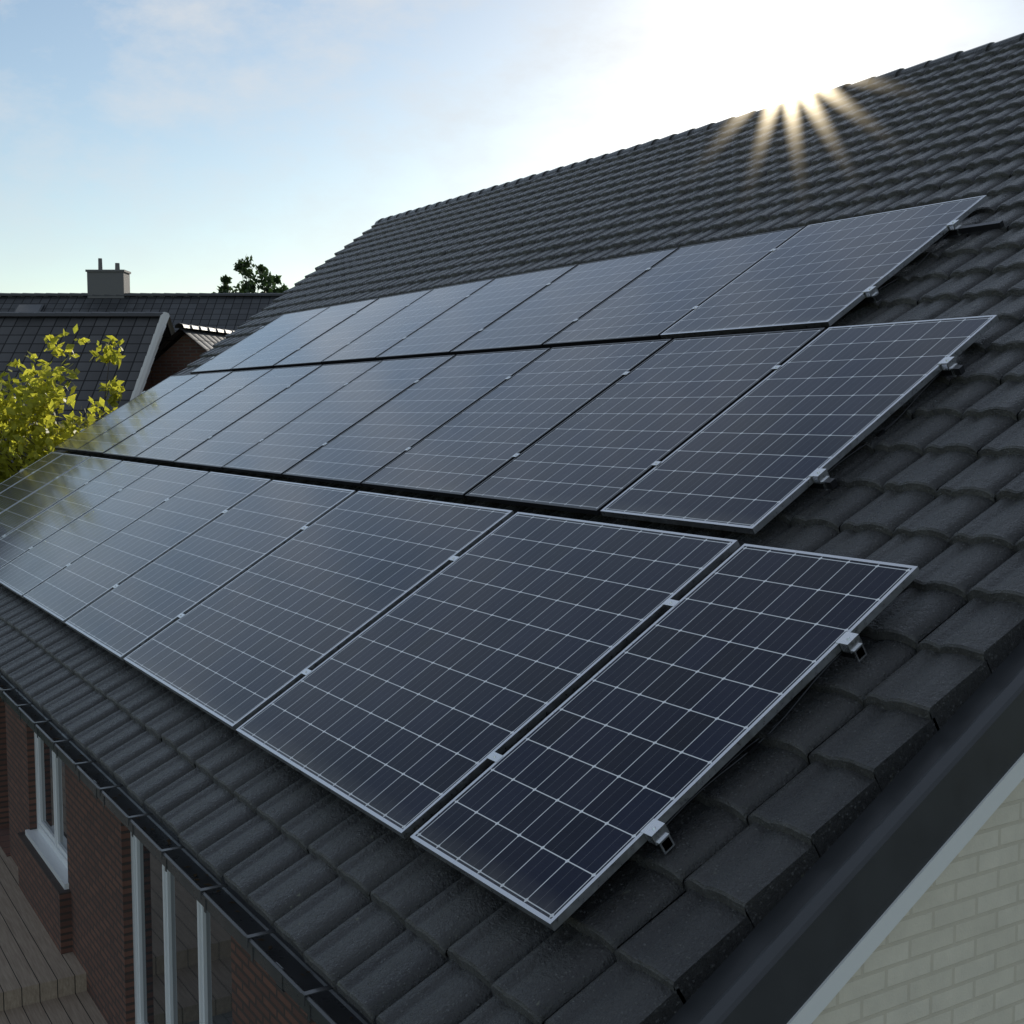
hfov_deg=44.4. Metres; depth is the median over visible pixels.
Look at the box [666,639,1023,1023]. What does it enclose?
verge trim
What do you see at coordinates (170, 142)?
sky
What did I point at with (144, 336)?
neighbour house
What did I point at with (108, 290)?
neighbour house
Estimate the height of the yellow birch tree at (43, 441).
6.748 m
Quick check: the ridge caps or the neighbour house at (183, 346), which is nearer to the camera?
the ridge caps
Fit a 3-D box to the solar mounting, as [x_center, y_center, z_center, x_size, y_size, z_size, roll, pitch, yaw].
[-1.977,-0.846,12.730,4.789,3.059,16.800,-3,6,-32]
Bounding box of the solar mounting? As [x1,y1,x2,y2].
[1,220,1004,854]
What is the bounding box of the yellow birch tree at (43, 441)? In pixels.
[0,324,124,482]
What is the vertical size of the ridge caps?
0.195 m
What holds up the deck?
on the ground
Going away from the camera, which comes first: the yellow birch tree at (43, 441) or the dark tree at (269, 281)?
the yellow birch tree at (43, 441)
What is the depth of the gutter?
6.14 m
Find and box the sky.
[0,0,1023,292]
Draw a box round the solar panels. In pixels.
[0,195,998,930]
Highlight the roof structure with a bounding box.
[37,64,1020,1023]
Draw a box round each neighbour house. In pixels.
[0,258,283,331]
[0,312,174,471]
[151,323,233,386]
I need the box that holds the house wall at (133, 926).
[0,697,315,1023]
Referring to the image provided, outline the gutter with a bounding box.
[0,673,376,1023]
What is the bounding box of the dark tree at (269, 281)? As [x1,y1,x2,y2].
[213,254,288,292]
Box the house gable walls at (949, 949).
[811,778,1023,1023]
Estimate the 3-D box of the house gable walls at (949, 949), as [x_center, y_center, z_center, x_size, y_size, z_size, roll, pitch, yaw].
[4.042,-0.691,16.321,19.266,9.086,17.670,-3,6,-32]
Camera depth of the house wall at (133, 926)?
9.96 m
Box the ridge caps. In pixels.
[374,33,1023,224]
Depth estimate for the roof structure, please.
4.79 m
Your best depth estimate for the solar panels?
7.96 m
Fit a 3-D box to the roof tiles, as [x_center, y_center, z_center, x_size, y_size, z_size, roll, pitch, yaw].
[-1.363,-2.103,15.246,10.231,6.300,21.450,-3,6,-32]
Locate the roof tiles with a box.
[0,40,1023,1023]
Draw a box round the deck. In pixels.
[0,847,106,1023]

